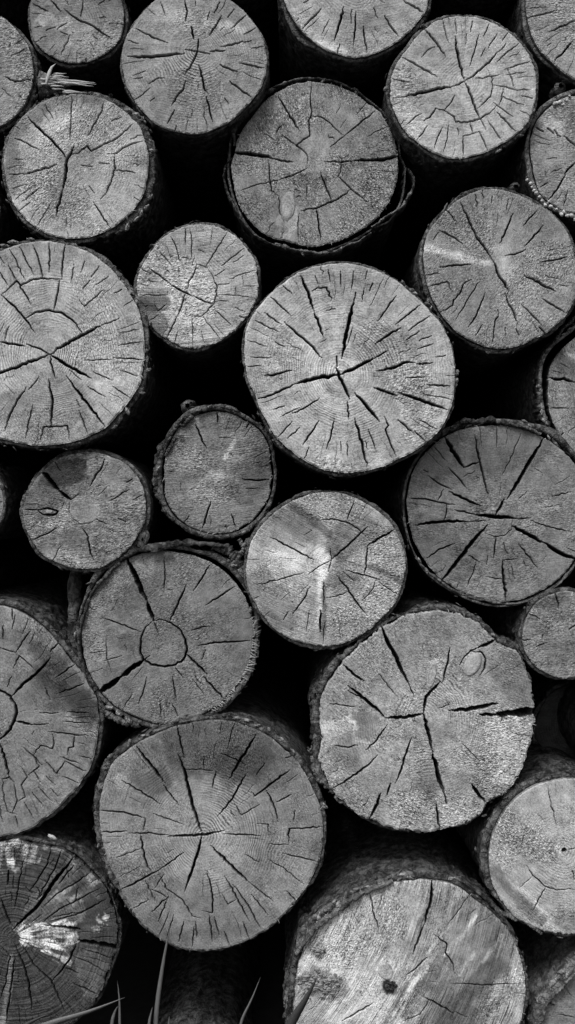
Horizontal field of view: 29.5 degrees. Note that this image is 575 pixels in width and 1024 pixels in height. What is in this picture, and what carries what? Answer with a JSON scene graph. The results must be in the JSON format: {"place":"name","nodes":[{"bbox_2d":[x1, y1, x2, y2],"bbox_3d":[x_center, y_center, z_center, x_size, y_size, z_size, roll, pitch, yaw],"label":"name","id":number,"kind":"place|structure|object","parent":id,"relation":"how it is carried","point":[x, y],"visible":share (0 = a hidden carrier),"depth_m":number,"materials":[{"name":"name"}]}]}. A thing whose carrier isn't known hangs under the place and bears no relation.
{"place":"outdoors","nodes":[
{"label":"outdoors","id":0,"kind":"place"},
{"bbox_2d":[74,915,285,1023],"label":"ground","id":1,"kind":"structure","parent":0,"point":[135,972],"depth_m":2.51,"materials":[{"name":"soil"}]},
{"bbox_2d":[24,1013,49,1023],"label":"grass blade","id":2,"kind":"object","parent":1,"relation":"on","point":[33,1020],"depth_m":1.83,"materials":[{"name":"grey plant"}]},
{"bbox_2d":[0,725,133,1023],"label":"log","id":3,"kind":"object","parent":1,"relation":"on","point":[65,916],"visible":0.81,"depth_m":1.93,"materials":[{"name":"grey wood"}]},
{"bbox_2d":[48,834,56,839],"bbox_3d":[-0.413,0.571,1.920,0.016,0.010,0.007,0,0,0],"label":"bark chip","id":4,"kind":"object","parent":3,"relation":"on","point":[53,837],"visible":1,"depth_m":1.92,"materials":[{"name":"white wood"}]},
{"bbox_2d":[0,572,125,837],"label":"log","id":5,"kind":"object","parent":3,"relation":"on","point":[60,732],"visible":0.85,"depth_m":1.93,"materials":[{"name":"grey wood"}]},
{"bbox_2d":[0,537,69,590],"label":"log","id":6,"kind":"object","parent":5,"relation":"on","point":[22,562],"visible":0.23,"depth_m":2.56,"materials":[{"name":"black wood"}]},
{"bbox_2d":[0,463,39,539],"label":"log","id":7,"kind":"object","parent":6,"relation":"on","point":[15,481],"visible":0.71,"depth_m":2.02,"materials":[{"name":"black wood"}]},
{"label":"log","id":8,"kind":"object","parent":6,"relation":"on","visible":0},
{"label":"log","id":9,"kind":"object","parent":8,"relation":"on","visible":0},
{"bbox_2d":[0,191,39,247],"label":"log","id":10,"kind":"object","parent":9,"relation":"on","point":[12,227],"visible":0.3,"depth_m":2.04,"materials":[{"name":"black wood"}]},
{"bbox_2d":[0,179,8,200],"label":"log","id":11,"kind":"object","parent":10,"relation":"on","point":[2,190],"visible":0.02,"depth_m":2.46,"materials":[{"name":"black wood"}]},
{"bbox_2d":[67,571,82,647],"bbox_3d":[-0.388,0.214,1.994,0.030,0.238,0.035,0,0,0],"label":"stick","id":12,"kind":"object","parent":5,"relation":"on","point":[74,585],"visible":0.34,"depth_m":1.98,"materials":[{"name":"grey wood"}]},
{"bbox_2d":[42,997,124,1023],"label":"grass blade","id":13,"kind":"object","parent":1,"relation":"on","point":[60,1020],"depth_m":1.81,"materials":[{"name":"grey plant"}]},
{"bbox_2d":[110,1006,117,1023],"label":"grass blade","id":14,"kind":"object","parent":1,"relation":"on","point":[113,1017],"depth_m":1.82,"materials":[{"name":"grey plant"}]},
{"bbox_2d":[117,981,120,1023],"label":"grass blade","id":15,"kind":"object","parent":1,"relation":"on","point":[119,1014],"depth_m":1.82,"materials":[{"name":"grey plant"}]},
{"bbox_2d":[148,1007,152,1023],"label":"grass blade","id":16,"kind":"object","parent":1,"relation":"on","point":[149,1020],"depth_m":1.82,"materials":[{"name":"grey plant"}]},
{"bbox_2d":[153,926,170,1023],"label":"grass blade","id":17,"kind":"object","parent":1,"relation":"on","point":[157,1003],"depth_m":1.83,"materials":[{"name":"grey plant"}]},
{"bbox_2d":[158,934,259,1023],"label":"log","id":18,"kind":"object","parent":1,"relation":"on","point":[213,987],"visible":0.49,"depth_m":2.23,"materials":[{"name":"black wood"}]},
{"bbox_2d":[240,979,259,1023],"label":"grass blade","id":19,"kind":"object","parent":1,"relation":"on","point":[244,1013],"depth_m":1.82,"materials":[{"name":"grey plant"}]},
{"bbox_2d":[287,977,317,1023],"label":"grass blade","id":20,"kind":"object","parent":1,"relation":"on","point":[296,1014],"depth_m":1.74,"materials":[{"name":"grey plant"}]},
{"bbox_2d":[282,785,529,1023],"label":"log","id":21,"kind":"object","parent":1,"relation":"on","point":[384,925],"visible":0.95,"depth_m":1.88,"materials":[{"name":"grey wood"}]},
{"bbox_2d":[91,632,327,951],"bbox_3d":[-0.137,0.561,2.647,0.416,0.418,1.506,0,0,0],"label":"log","id":22,"kind":"object","parent":21,"relation":"on","point":[209,829],"visible":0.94,"depth_m":1.90,"materials":[{"name":"grey wood"}]},
{"bbox_2d":[74,535,262,732],"bbox_3d":[-0.211,0.219,2.691,0.336,0.347,1.544,0,0,0],"label":"log","id":23,"kind":"object","parent":22,"relation":"on","point":[171,633],"visible":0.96,"depth_m":1.94,"materials":[{"name":"grey wood"}]},
{"bbox_2d":[19,448,191,574],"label":"log","id":24,"kind":"object","parent":23,"relation":"on","point":[85,511],"visible":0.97,"depth_m":1.92,"materials":[{"name":"grey wood"}]},
{"bbox_2d":[0,237,205,467],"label":"log","id":25,"kind":"object","parent":24,"relation":"on","point":[87,361],"visible":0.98,"depth_m":1.89,"materials":[{"name":"grey wood"}]},
{"bbox_2d":[0,90,181,287],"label":"log","id":26,"kind":"object","parent":25,"relation":"on","point":[85,169],"visible":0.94,"depth_m":1.90,"materials":[{"name":"grey wood"}]},
{"bbox_2d":[0,16,95,180],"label":"log","id":27,"kind":"object","parent":26,"relation":"on","point":[27,81],"visible":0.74,"depth_m":1.90,"materials":[{"name":"grey wood"}]},
{"bbox_2d":[28,0,133,110],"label":"log","id":28,"kind":"object","parent":27,"relation":"on","point":[82,40],"visible":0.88,"depth_m":1.94,"materials":[{"name":"grey wood"}]},
{"bbox_2d":[124,0,154,23],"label":"log","id":29,"kind":"object","parent":28,"relation":"on","point":[136,7],"visible":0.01,"depth_m":2.08,"materials":[{"name":"black wood"}]},
{"bbox_2d":[120,0,269,241],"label":"log","id":30,"kind":"object","parent":26,"relation":"on","point":[195,74],"visible":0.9,"depth_m":1.90,"materials":[{"name":"grey wood"}]},
{"bbox_2d":[231,0,279,87],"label":"log","id":31,"kind":"object","parent":30,"relation":"on","point":[262,15],"visible":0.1,"depth_m":2.12,"materials":[{"name":"black wood"}]},
{"bbox_2d":[136,530,149,547],"bbox_3d":[-0.255,0.048,1.930,0.023,0.034,0.007,0,0,0],"label":"bark chip","id":32,"kind":"object","parent":23,"relation":"on","point":[145,536],"visible":1,"depth_m":1.93,"materials":[{"name":"grey wood"}]},
{"bbox_2d":[149,545,170,552],"bbox_3d":[-0.225,0.065,1.920,0.039,0.014,0.007,0,0,0],"label":"bark chip","id":33,"kind":"object","parent":23,"relation":"on","point":[156,549],"visible":1,"depth_m":1.92,"materials":[{"name":"grey wood"}]},
{"bbox_2d":[152,399,279,540],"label":"log","id":34,"kind":"object","parent":23,"relation":"on","point":[212,475],"visible":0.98,"depth_m":1.95,"materials":[{"name":"grey wood"}]},
{"bbox_2d":[457,831,574,1023],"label":"log","id":35,"kind":"object","parent":1,"relation":"on","point":[549,959],"visible":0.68,"depth_m":1.95,"materials":[{"name":"dark bark"},{"name":"pale cut wood"}]},
{"bbox_2d":[455,742,574,937],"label":"log","id":36,"kind":"object","parent":35,"relation":"on","point":[519,841],"visible":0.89,"depth_m":1.90,"materials":[{"name":"grey wood"}]},
{"bbox_2d":[305,580,534,833],"bbox_3d":[0.236,0.360,2.648,0.404,0.407,1.505,0,0,0],"label":"log","id":37,"kind":"object","parent":36,"relation":"on","point":[422,719],"visible":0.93,"depth_m":1.90,"materials":[{"name":"grey wood"}]},
{"bbox_2d":[242,487,407,650],"bbox_3d":[0.066,0.100,2.649,0.292,0.287,1.502,0,0,0],"label":"log","id":38,"kind":"object","parent":37,"relation":"on","point":[325,569],"visible":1,"depth_m":1.90,"materials":[{"name":"grey wood"}]},
{"bbox_2d":[525,665,574,758],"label":"log","id":39,"kind":"object","parent":36,"relation":"on","point":[546,692],"visible":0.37,"depth_m":2.16,"materials":[{"name":"black wood"}]},
{"bbox_2d":[420,577,574,679],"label":"log","id":40,"kind":"object","parent":39,"relation":"on","point":[539,629],"visible":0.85,"depth_m":1.92,"materials":[{"name":"wood"}]},
{"bbox_2d":[358,416,574,606],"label":"log","id":41,"kind":"object","parent":40,"relation":"on","point":[490,503],"visible":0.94,"depth_m":1.94,"materials":[{"name":"grey wood"}]},
{"bbox_2d":[240,261,458,488],"bbox_3d":[0.106,-0.244,2.606,0.378,0.377,1.481,0,0,0],"label":"log","id":42,"kind":"object","parent":41,"relation":"on","point":[351,373],"visible":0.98,"depth_m":1.87,"materials":[{"name":"grey wood"}]},
{"bbox_2d":[134,220,261,415],"bbox_3d":[-0.158,-0.395,2.648,0.223,0.232,1.504,0,0,0],"label":"log","id":43,"kind":"object","parent":42,"relation":"on","point":[198,287],"visible":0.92,"depth_m":1.90,"materials":[{"name":"grey wood"}]},
{"bbox_2d":[222,77,414,299],"bbox_3d":[0.056,-0.616,2.702,0.343,0.321,1.540,0,0,0],"label":"log","id":44,"kind":"object","parent":42,"relation":"on","point":[316,171],"visible":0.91,"depth_m":1.94,"materials":[{"name":"grey wood"}]},
{"bbox_2d":[277,0,431,108],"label":"log","id":45,"kind":"object","parent":44,"relation":"on","point":[360,45],"visible":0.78,"depth_m":1.90,"materials":[{"name":"grey wood"}]},
{"bbox_2d":[445,315,574,456],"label":"log","id":46,"kind":"object","parent":41,"relation":"on","point":[523,390],"visible":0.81,"depth_m":1.98,"materials":[{"name":"black wood"}]},
{"bbox_2d":[402,187,574,396],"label":"log","id":47,"kind":"object","parent":46,"relation":"on","point":[489,276],"visible":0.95,"depth_m":1.90,"materials":[{"name":"grey wood"}]},
{"bbox_2d":[360,14,538,280],"bbox_3d":[0.300,-0.731,2.620,0.270,0.262,1.488,0,0,0],"label":"log","id":48,"kind":"object","parent":47,"relation":"on","point":[459,103],"visible":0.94,"depth_m":1.88,"materials":[{"name":"grey wood"}]},
{"bbox_2d":[491,82,574,243],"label":"log","id":49,"kind":"object","parent":47,"relation":"on","point":[539,163],"visible":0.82,"depth_m":1.91,"materials":[{"name":"dark bark"},{"name":"pale cut wood"}]},
{"bbox_2d":[504,0,574,113],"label":"log","id":50,"kind":"object","parent":49,"relation":"on","point":[543,31],"visible":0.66,"depth_m":1.90,"materials":[{"name":"grey wood"}]},
{"bbox_2d":[462,305,574,397],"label":"log","id":51,"kind":"object","parent":46,"relation":"on","point":[475,387],"visible":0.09,"depth_m":2.50,"materials":[{"name":"black wood"}]},
{"bbox_2d":[557,679,574,751],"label":"log","id":52,"kind":"object","parent":36,"relation":"on","point":[566,714],"visible":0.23,"depth_m":2.11,"materials":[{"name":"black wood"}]},
{"bbox_2d":[560,567,574,588],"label":"log","id":53,"kind":"object","parent":52,"relation":"on","point":[569,581],"visible":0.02,"depth_m":2.22,"materials":[{"name":"black wood"}]},
{"bbox_2d":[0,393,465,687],"bbox_3d":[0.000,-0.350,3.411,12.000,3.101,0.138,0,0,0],"label":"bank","id":54,"kind":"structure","parent":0,"point":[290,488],"depth_m":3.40,"materials":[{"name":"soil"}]},
{"bbox_2d":[0,0,47,72],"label":"log","id":55,"kind":"object","parent":54,"relation":"on","point":[14,12],"visible":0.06,"depth_m":2.14,"materials":[{"name":"black wood"}]}
]}

